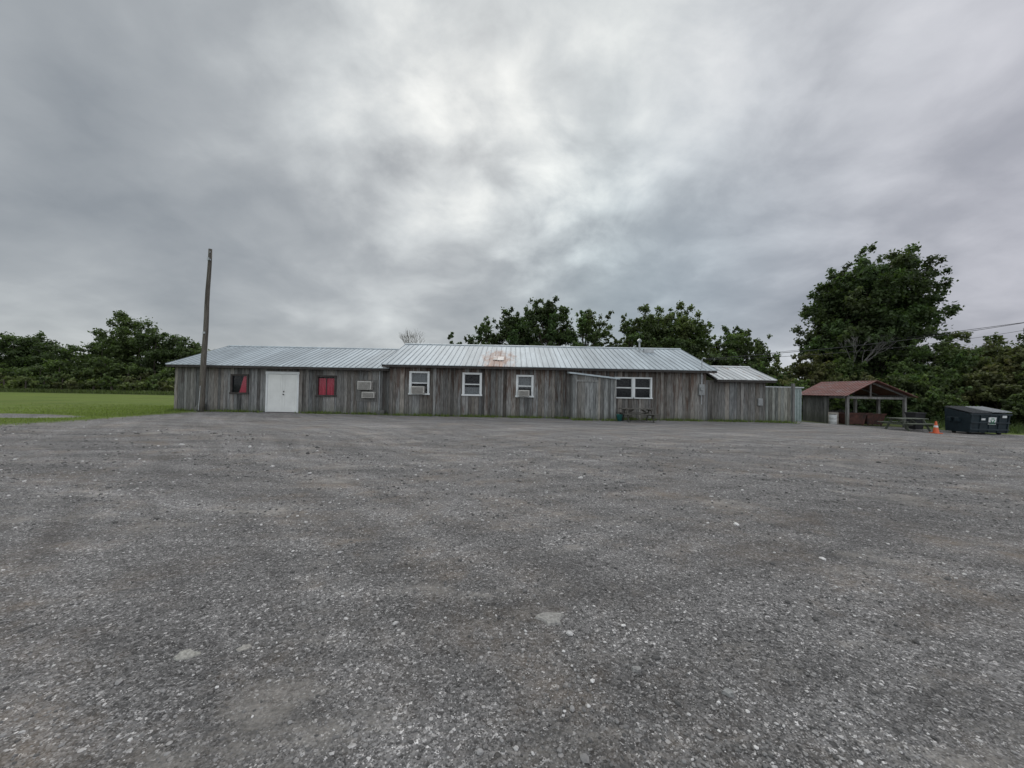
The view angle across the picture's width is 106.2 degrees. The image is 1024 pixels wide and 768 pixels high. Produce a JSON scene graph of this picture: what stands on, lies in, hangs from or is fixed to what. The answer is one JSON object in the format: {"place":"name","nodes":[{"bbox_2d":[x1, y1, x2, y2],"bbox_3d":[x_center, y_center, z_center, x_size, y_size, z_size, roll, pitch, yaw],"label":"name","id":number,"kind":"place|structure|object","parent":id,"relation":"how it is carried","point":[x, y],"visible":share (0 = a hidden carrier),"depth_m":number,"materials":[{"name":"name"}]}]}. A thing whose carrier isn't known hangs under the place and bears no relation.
{"place":"outdoors","nodes":[
{"label":"outdoors","id":0,"kind":"place"},
{"bbox_2d":[0,388,1023,767],"bbox_3d":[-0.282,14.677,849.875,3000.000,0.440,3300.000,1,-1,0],"label":"ground","id":1,"kind":"structure","parent":0,"point":[156,564],"depth_m":2.86,"materials":[{"name":"grey gravel"}]},
{"bbox_2d":[0,310,210,391],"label":"distant tree line","id":2,"kind":"object","parent":1,"relation":"on","point":[122,362],"visible":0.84,"depth_m":59.94,"materials":[{"name":"green plant"}]},
{"bbox_2d":[173,648,200,660],"bbox_3d":[-1.800,1.509,2.140,0.147,0.019,0.107,1,-1,0],"label":"flat stone","id":3,"kind":"object","parent":1,"relation":"on","point":[185,654],"visible":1,"depth_m":2.13,"materials":[{"name":"beige stone"}]},
{"bbox_2d":[197,249,211,411],"bbox_3d":[-16.539,-2.849,20.726,0.510,8.908,0.330,1,-1,0],"label":"utility pole","id":4,"kind":"object","parent":1,"relation":"on","point":[202,387],"visible":0.97,"depth_m":20.66,"materials":[{"name":"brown wood"}]},
{"bbox_2d":[236,644,251,651],"bbox_3d":[-1.531,1.513,2.199,0.079,0.017,0.076,1,-1,30],"label":"flat stone","id":5,"kind":"object","parent":1,"relation":"on","point":[245,647],"visible":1,"depth_m":2.19,"materials":[{"name":"beige stone"}]},
{"bbox_2d":[174,365,389,413],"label":"exterior wall","id":6,"kind":"structure","parent":1,"relation":"on","point":[186,393],"depth_m":21.36,"materials":[{"name":"grey wood"}]},
{"bbox_2d":[165,345,399,368],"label":"roof left wing","id":7,"kind":"structure","parent":6,"relation":"on","point":[291,356],"depth_m":23.03,"materials":[{"name":"silver metal"}]},
{"bbox_2d":[265,371,299,412],"bbox_3d":[-12.756,0.462,21.364,1.870,2.300,0.075,1,-1,0],"label":"door frame","id":8,"kind":"object","parent":6,"relation":"attached to","point":[274,372],"visible":0.79,"depth_m":21.34,"materials":[{"name":"white wood"}]},
{"bbox_2d":[356,380,376,401],"bbox_3d":[-8.084,0.371,21.350,1.150,1.200,0.032,1,-1,0],"label":"ac plywood panel","id":9,"kind":"object","parent":6,"relation":"attached to","point":[359,395],"visible":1,"depth_m":21.33,"materials":[{"name":"grey wood"}]},
{"bbox_2d":[378,371,379,409],"bbox_3d":[-7.360,0.460,21.333,0.046,2.350,0.046,1,-1,22],"label":"conduit","id":10,"kind":"object","parent":6,"relation":"attached to","point":[379,388],"visible":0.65,"depth_m":21.32,"materials":[{"name":"metal"}]},
{"bbox_2d":[376,410,384,414],"bbox_3d":[-7.181,1.564,21.041,0.440,0.240,0.270,1,-1,0],"label":"wooden crate","id":11,"kind":"object","parent":1,"relation":"on","point":[378,412],"visible":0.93,"depth_m":20.91,"materials":[{"name":"grey wood"}]},
{"bbox_2d":[399,328,422,343],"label":"bare tree","id":12,"kind":"object","parent":1,"relation":"on","point":[410,338],"visible":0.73,"depth_m":43.75,"materials":[{"name":"grey plant"}]},
{"bbox_2d":[447,332,461,343],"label":"deciduous tree","id":13,"kind":"object","parent":1,"relation":"on","point":[450,336],"visible":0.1,"depth_m":46.20,"materials":[{"name":"green plant"}]},
{"bbox_2d":[190,368,749,421],"bbox_3d":[-2.411,0.569,25.520,32.600,2.950,8.847,1,-1,0],"label":"wall backing","id":14,"kind":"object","parent":1,"relation":"on","point":[475,379],"depth_m":21.40,"materials":[{"name":"grey wood"}]},
{"bbox_2d":[229,374,248,393],"bbox_3d":[-15.133,0.001,21.355,1.060,1.110,0.105,1,-1,0],"label":"window frame","id":15,"kind":"object","parent":14,"relation":"attached to","point":[231,385],"visible":1,"depth_m":21.34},
{"bbox_2d":[240,376,246,391],"bbox_3d":[-14.943,0.031,21.453,0.520,0.980,0.010,1,-1,0],"label":"window curtain","id":16,"kind":"object","parent":15,"relation":"attached to","point":[243,387],"depth_m":21.45,"materials":[{"name":"red fabric"}]},
{"bbox_2d":[166,364,389,370],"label":"roof fascia","id":17,"kind":"structure","parent":14,"relation":"on","point":[269,367],"depth_m":21.04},
{"bbox_2d":[315,375,336,396],"bbox_3d":[-10.314,0.108,21.355,1.160,1.180,0.105,1,-1,0],"label":"window frame","id":18,"kind":"object","parent":14,"relation":"attached to","point":[317,383],"visible":1,"depth_m":21.34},
{"bbox_2d":[318,378,333,394],"bbox_3d":[-10.315,0.180,21.457,1.040,1.000,0.040,1,-1,0],"label":"window curtain","id":19,"kind":"object","parent":18,"relation":"attached to","point":[322,386],"depth_m":21.46,"materials":[{"name":"red fabric"}]},
{"bbox_2d":[357,381,372,389],"bbox_3d":[-8.093,0.079,21.234,0.760,0.460,0.370,1,-1,0],"label":"air conditioner","id":20,"kind":"object","parent":14,"relation":"attached to","point":[370,385],"visible":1,"depth_m":21.05,"materials":[{"name":"plastic"}]},
{"bbox_2d":[358,382,372,388],"bbox_3d":[-8.093,0.089,21.171,0.770,0.358,0.256,1,-1,0],"label":"air conditioner grille","id":21,"kind":"object","parent":20,"relation":"attached to","point":[364,384],"visible":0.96,"depth_m":21.04,"materials":[{"name":"grey metal"}]},
{"bbox_2d":[362,392,375,397],"bbox_3d":[-7.913,0.603,21.261,0.700,0.340,0.300,1,-1,0],"label":"air conditioner","id":22,"kind":"object","parent":14,"relation":"attached to","point":[374,395],"visible":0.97,"depth_m":21.11,"materials":[{"name":"plastic"}]},
{"bbox_2d":[706,373,775,382],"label":"roof right wing fascia","id":23,"kind":"structure","parent":14,"relation":"attached to","point":[752,381],"depth_m":20.84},
{"bbox_2d":[464,316,499,344],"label":"deciduous tree","id":24,"kind":"object","parent":1,"relation":"on","point":[488,339],"visible":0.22,"depth_m":43.89,"materials":[{"name":"green plant"}]},
{"bbox_2d":[0,388,1023,433],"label":"grass tufts","id":25,"kind":"object","parent":1,"relation":"on","point":[1015,428],"visible":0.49,"depth_m":20.91,"materials":[{"name":"green plant"}]},
{"bbox_2d":[492,307,544,345],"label":"deciduous tree","id":26,"kind":"object","parent":1,"relation":"on","point":[512,330],"visible":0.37,"depth_m":44.68,"materials":[{"name":"green plant"}]},
{"bbox_2d":[389,365,705,420],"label":"wall","id":27,"kind":"structure","parent":1,"relation":"on","point":[682,400],"depth_m":21.06,"materials":[{"name":"grey wood"}]},
{"bbox_2d":[408,371,429,394],"bbox_3d":[-5.075,-0.056,21.064,1.170,1.280,0.115,1,-1,0],"label":"window frame","id":28,"kind":"object","parent":27,"relation":"attached to","point":[411,382],"visible":0.92,"depth_m":21.04,"materials":[{"name":"white wood"}]},
{"bbox_2d":[411,386,424,393],"bbox_3d":[-5.107,0.322,20.931,0.700,0.400,0.370,1,-1,0],"label":"air conditioner","id":29,"kind":"object","parent":28,"relation":"attached to","point":[423,388],"visible":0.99,"depth_m":20.75,"materials":[{"name":"plastic"}]},
{"bbox_2d":[412,387,424,392],"bbox_3d":[-5.107,0.331,20.868,0.710,0.300,0.256,1,-1,0],"label":"air conditioner grille","id":30,"kind":"object","parent":29,"relation":"attached to","point":[418,389],"visible":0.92,"depth_m":20.74,"materials":[{"name":"grey metal"}]},
{"bbox_2d":[412,373,426,382],"bbox_3d":[-5.069,-0.339,21.166,1.050,0.630,0.040,1,-1,0],"label":"window curtain","id":31,"kind":"object","parent":28,"relation":"attached to","point":[419,377],"depth_m":21.17,"materials":[{"name":"grey fabric"}]},
{"bbox_2d":[461,372,481,395],"bbox_3d":[-2.186,0.015,21.064,1.130,1.270,0.115,1,-1,0],"label":"window frame","id":32,"kind":"object","parent":27,"relation":"attached to","point":[464,384],"visible":1,"depth_m":21.04,"materials":[{"name":"white wood"}]},
{"bbox_2d":[465,387,478,393],"bbox_3d":[-2.193,0.381,21.156,1.010,0.400,0.040,1,-1,0],"label":"window curtain","id":33,"kind":"object","parent":32,"relation":"attached to","point":[471,390],"depth_m":21.16,"materials":[{"name":"grey fabric"}]},
{"bbox_2d":[515,375,533,396],"bbox_3d":[0.698,0.115,21.063,1.020,1.220,0.115,1,-1,0],"label":"window frame","id":34,"kind":"object","parent":27,"relation":"attached to","point":[532,382],"visible":0.97,"depth_m":21.04,"materials":[{"name":"white wood"}]},
{"bbox_2d":[518,390,528,395],"bbox_3d":[0.641,0.497,20.930,0.600,0.330,0.370,1,-1,0],"label":"air conditioner","id":35,"kind":"object","parent":34,"relation":"attached to","point":[523,392],"visible":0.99,"depth_m":20.75,"materials":[{"name":"plastic"}]},
{"bbox_2d":[382,365,716,372],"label":"roof main fascia","id":36,"kind":"structure","parent":27,"relation":"on","point":[529,368],"depth_m":20.75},
{"bbox_2d":[637,338,705,404],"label":"roof vents and mast","id":37,"kind":"object","parent":36,"relation":"attached to","point":[647,350],"visible":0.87,"depth_m":24.24,"materials":[{"name":"metal"}]},
{"bbox_2d":[381,343,717,370],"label":"roof","id":38,"kind":"structure","parent":27,"relation":"on","point":[540,356],"depth_m":22.71,"materials":[{"name":"metal"}]},
{"bbox_2d":[493,356,503,359],"bbox_3d":[-0.771,-1.493,22.200,0.600,0.312,0.850,1,-1,0],"label":"roof patch panel","id":39,"kind":"object","parent":38,"relation":"attached to","point":[499,358],"visible":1,"depth_m":22.10,"materials":[{"name":"metal"}]},
{"bbox_2d":[616,377,633,398],"bbox_3d":[6.132,0.204,21.064,1.090,1.170,0.115,1,-1,0],"label":"window frame","id":40,"kind":"object","parent":27,"relation":"attached to","point":[632,384],"visible":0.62,"depth_m":21.04,"materials":[{"name":"white wood"}]},
{"bbox_2d":[633,377,652,398],"bbox_3d":[7.157,0.224,21.064,1.080,1.170,0.115,1,-1,0],"label":"window frame","id":41,"kind":"object","parent":27,"relation":"attached to","point":[650,388],"visible":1,"depth_m":21.04,"materials":[{"name":"white wood"}]},
{"bbox_2d":[520,295,577,345],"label":"deciduous tree","id":42,"kind":"object","parent":1,"relation":"on","point":[546,316],"visible":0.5,"depth_m":44.07,"materials":[{"name":"green plant"}]},
{"bbox_2d":[534,612,564,625],"bbox_3d":[0.246,1.527,2.500,0.226,0.022,0.161,1,-1,0],"label":"flat stone","id":43,"kind":"object","parent":1,"relation":"on","point":[550,618],"visible":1,"depth_m":2.50,"materials":[{"name":"beige stone"}]},
{"bbox_2d":[561,309,614,346],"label":"deciduous tree","id":44,"kind":"object","parent":1,"relation":"on","point":[588,334],"visible":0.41,"depth_m":45.29,"materials":[{"name":"green plant"}]},
{"bbox_2d":[569,374,615,419],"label":"vestibule walls","id":45,"kind":"structure","parent":1,"relation":"on","point":[593,397],"depth_m":20.15,"materials":[{"name":"grey wood"}]},
{"bbox_2d":[567,372,619,378],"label":"vestibule roof","id":46,"kind":"structure","parent":45,"relation":"on","point":[592,375],"depth_m":20.05,"materials":[{"name":"silver metal"}]},
{"bbox_2d":[616,414,622,420],"bbox_3d":[5.588,1.742,19.977,0.331,0.342,0.330,1,-1,0],"label":"plastic bucket","id":47,"kind":"object","parent":1,"relation":"on","point":[619,417],"visible":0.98,"depth_m":19.86,"materials":[{"name":"plastic"}]},
{"bbox_2d":[607,313,644,346],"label":"deciduous tree","id":48,"kind":"object","parent":1,"relation":"on","point":[625,327],"visible":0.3,"depth_m":44.07,"materials":[{"name":"green plant"}]},
{"bbox_2d":[631,666,641,672],"bbox_3d":[0.666,1.527,2.055,0.061,0.024,0.040,1,-1,0],"label":"flat stone","id":49,"kind":"object","parent":1,"relation":"on","point":[637,669],"visible":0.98,"depth_m":2.05,"materials":[{"name":"grey stone"}]},
{"bbox_2d":[616,408,659,422],"bbox_3d":[6.421,1.596,19.679,1.750,0.701,1.638,1,-1,0],"label":"picnic table","id":50,"kind":"object","parent":1,"relation":"on","point":[645,413],"visible":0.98,"depth_m":19.43,"materials":[{"name":"grey wood"}]},
{"bbox_2d":[626,300,733,365],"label":"deciduous tree","id":51,"kind":"object","parent":1,"relation":"on","point":[685,333],"visible":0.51,"depth_m":41.86,"materials":[{"name":"green plant"}]},
{"bbox_2d":[721,688,733,697],"bbox_3d":[1.073,1.531,1.905,0.053,0.026,0.056,2,-1,-44],"label":"flat stone","id":52,"kind":"object","parent":1,"relation":"on","point":[728,692],"visible":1,"depth_m":1.90,"materials":[{"name":"grey stone"}]},
{"bbox_2d":[706,380,764,421],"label":"wall ends","id":53,"kind":"structure","parent":1,"relation":"on","point":[732,401],"depth_m":21.16,"materials":[{"name":"grey wood"}]},
{"bbox_2d":[706,366,776,380],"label":"roof right wing","id":54,"kind":"structure","parent":53,"relation":"on","point":[736,373],"depth_m":21.79,"materials":[{"name":"silver metal"}]},
{"bbox_2d":[706,325,780,368],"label":"deciduous tree","id":55,"kind":"object","parent":1,"relation":"on","point":[736,344],"visible":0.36,"depth_m":43.56,"materials":[{"name":"green plant"}]},
{"bbox_2d":[743,357,795,386],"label":"shrub","id":56,"kind":"object","parent":1,"relation":"on","point":[764,369],"visible":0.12,"depth_m":38.11,"materials":[{"name":"green plant"}]},
{"bbox_2d":[765,383,794,422],"bbox_3d":[14.801,1.134,21.279,1.600,2.350,0.140,1,-1,0],"label":"wooden fence","id":57,"kind":"object","parent":1,"relation":"on","point":[780,403],"visible":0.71,"depth_m":21.25,"materials":[{"name":"grey wood"}]},
{"bbox_2d":[765,386,803,420],"bbox_3d":[17.377,1.386,26.637,3.800,2.410,2.500,1,-1,0],"label":"storage container","id":58,"kind":"object","parent":1,"relation":"on","point":[798,397],"visible":0.16,"depth_m":25.46,"materials":[{"name":"metal"}]},
{"bbox_2d":[784,378,809,414],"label":"shrub","id":59,"kind":"object","parent":1,"relation":"on","point":[804,385],"visible":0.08,"depth_m":32.56,"materials":[{"name":"green plant"}]},
{"bbox_2d":[776,350,856,387],"bbox_3d":[28.828,-0.017,37.962,6.841,6.534,7.563,1,-1,0],"label":"shrub","id":60,"kind":"object","parent":1,"relation":"on","point":[819,373],"visible":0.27,"depth_m":36.66,"materials":[{"name":"green plant"}]},
{"bbox_2d":[794,333,856,375],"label":"poplar tree","id":61,"kind":"object","parent":1,"relation":"on","point":[813,345],"visible":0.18,"depth_m":40.46,"materials":[{"name":"green plant"}]},
{"bbox_2d":[829,414,836,423],"bbox_3d":[20.161,2.212,24.175,0.416,0.630,0.416,1,-1,0],"label":"plastic barrel","id":62,"kind":"object","parent":1,"relation":"on","point":[832,418],"visible":0.98,"depth_m":24.02,"materials":[{"name":"white plastic"}]},
{"bbox_2d":[810,349,885,407],"bbox_3d":[32.421,-0.045,37.991,6.432,6.709,6.004,1,-1,0],"label":"shrub","id":63,"kind":"object","parent":1,"relation":"on","point":[847,367],"visible":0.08,"depth_m":36.68,"materials":[{"name":"green plant"}]},
{"bbox_2d":[802,380,917,426],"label":"open sided shed","id":64,"kind":"structure","parent":1,"relation":"on","point":[816,397],"depth_m":25.94,"materials":[{"name":"asphalt shingles"},{"name":"weathered wood"}]},
{"bbox_2d":[829,380,890,413],"bbox_3d":[27.281,1.381,30.844,4.658,3.442,4.307,2,-1,-32],"label":"shrub","id":65,"kind":"object","parent":1,"relation":"on","point":[863,405],"visible":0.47,"depth_m":29.67,"materials":[{"name":"green plant"}]},
{"bbox_2d":[830,372,890,399],"bbox_3d":[30.425,1.078,33.146,5.129,4.263,5.058,1,-1,0],"label":"shrub","id":66,"kind":"object","parent":1,"relation":"on","point":[869,377],"visible":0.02,"depth_m":32.74,"materials":[{"name":"green plant"}]},
{"bbox_2d":[838,412,886,425],"bbox_3d":[22.959,2.335,25.424,2.880,0.830,1.180,1,-1,0],"label":"rusty metal trough","id":67,"kind":"object","parent":1,"relation":"on","point":[863,418],"visible":0.66,"depth_m":25.09,"materials":[{"name":"metal"}]},
{"bbox_2d":[841,335,896,364],"bbox_3d":[33.570,-1.360,36.620,4.632,8.137,3.215,1,-1,0],"label":"bare tree","id":68,"kind":"object","parent":1,"relation":"on","point":[876,347],"visible":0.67,"depth_m":36.32,"materials":[{"name":"green plant"}]},
{"bbox_2d":[789,241,963,379],"bbox_3d":[38.135,-5.789,40.147,14.112,18.588,12.039,1,-1,0],"label":"poplar tree","id":69,"kind":"object","parent":1,"relation":"on","point":[864,299],"visible":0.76,"depth_m":37.25,"materials":[{"name":"green plant"}]},
{"bbox_2d":[874,388,928,417],"bbox_3d":[29.989,1.727,29.945,4.033,2.834,3.918,1,-1,0],"label":"shrub","id":70,"kind":"object","parent":1,"relation":"on","point":[893,410],"visible":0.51,"depth_m":29.06,"materials":[{"name":"green plant"}]},
{"bbox_2d":[877,417,938,431],"bbox_3d":[22.161,2.257,21.573,1.800,0.701,1.638,1,-1,-6],"label":"picnic table","id":71,"kind":"object","parent":1,"relation":"on","point":[906,424],"visible":0.97,"depth_m":21.33,"materials":[{"name":"grey wood"}]},
{"bbox_2d":[884,361,967,396],"bbox_3d":[33.200,0.660,31.284,5.092,5.136,5.794,1,-1,26],"label":"shrub","id":72,"kind":"object","parent":1,"relation":"on","point":[913,382],"visible":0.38,"depth_m":30.01,"materials":[{"name":"green plant"}]},
{"bbox_2d":[879,335,992,406],"bbox_3d":[36.389,-0.478,32.787,6.715,7.594,7.494,1,-1,26],"label":"shrub","id":73,"kind":"object","parent":1,"relation":"on","point":[945,352],"visible":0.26,"depth_m":31.83,"materials":[{"name":"green plant"}]},
{"bbox_2d":[929,421,942,433],"bbox_3d":[22.460,2.293,20.374,0.360,0.640,0.360,1,-1,0],"label":"traffic cone","id":74,"kind":"object","parent":1,"relation":"on","point":[935,429],"visible":1,"depth_m":20.31,"materials":[{"name":"orange plastic"}]},
{"bbox_2d":[895,386,977,421],"bbox_3d":[31.358,1.605,28.291,3.536,3.086,4.241,1,-1,0],"label":"shrub","id":75,"kind":"object","parent":1,"relation":"on","point":[938,399],"visible":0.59,"depth_m":27.84,"materials":[{"name":"green plant"}]},
{"bbox_2d":[928,330,1023,388],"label":"shrub","id":76,"kind":"object","parent":1,"relation":"on","point":[991,348],"visible":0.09,"depth_m":32.19,"materials":[{"name":"green plant"}]},
{"bbox_2d":[944,406,1012,434],"bbox_3d":[25.367,1.971,20.975,2.360,1.494,1.310,1,-1,0],"label":"dumpster","id":77,"kind":"object","parent":1,"relation":"on","point":[973,419],"visible":1,"depth_m":20.48,"materials":[{"name":"paint"}]},
{"bbox_2d":[960,362,1023,422],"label":"shrub","id":78,"kind":"object","parent":1,"relation":"on","point":[987,381],"visible":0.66,"depth_m":28.28,"materials":[{"name":"green plant"}]},
{"bbox_2d":[969,344,1023,408],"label":"shrub","id":79,"kind":"object","parent":1,"relation":"on","point":[1009,360],"visible":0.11,"depth_m":29.12,"materials":[{"name":"green plant"}]},
{"bbox_2d":[983,329,1023,357],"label":"shrub","id":80,"kind":"object","parent":1,"relation":"on","point":[1019,338],"visible":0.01,"depth_m":34.66,"materials":[{"name":"green plant"}]},
{"bbox_2d":[998,390,1023,425],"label":"shrub","id":81,"kind":"object","parent":1,"relation":"on","point":[1015,407],"visible":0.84,"depth_m":25.55,"materials":[{"name":"green plant"}]},
{"bbox_3d":[40.035,-1.450,25.037,2.000,9.400,0.320,1,-1,0],"label":"utility pole","id":82,"kind":"object","parent":1,"relation":"on","visible":0},
{"bbox_2d":[705,322,1023,359],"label":"power lines","id":83,"kind":"object","parent":82,"relation":"attached to","point":[875,343],"visible":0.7,"depth_m":22.60,"materials":[{"name":"black metal"}]},
{"bbox_2d":[0,0,1023,377],"label":"sky","id":84,"kind":"structure","parent":0,"point":[353,173],"materials":[{"name":"grey"}]},
{"bbox_2d":[518,377,530,387],"bbox_3d":[0.702,-0.113,21.164,0.900,0.700,0.040,1,-1,0],"label":"window curtain","id":85,"kind":"object","parent":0,"point":[524,381],"depth_m":21.16,"materials":[{"name":"grey fabric"}]},
{"bbox_2d":[904,412,926,429],"bbox_3d":[23.463,2.162,22.396,0.620,1.019,0.718,1,-1,0],"label":"garbage bin","id":86,"kind":"object","parent":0,"point":[914,415],"visible":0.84,"depth_m":22.15,"materials":[{"name":"black plastic"}]},
{"bbox_3d":[-12.766,0.990,21.270,1.790,1.220,0.172,1,-1,0],"label":"door","id":87,"kind":"object","parent":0,"visible":0},
{"bbox_2d":[267,374,296,411],"bbox_3d":[-12.757,0.507,21.372,1.640,2.090,0.038,1,-1,0],"label":"double door","id":88,"kind":"structure","parent":87,"relation":"attached to","point":[278,385],"depth_m":21.36,"materials":[{"name":"white paint"}]}
]}

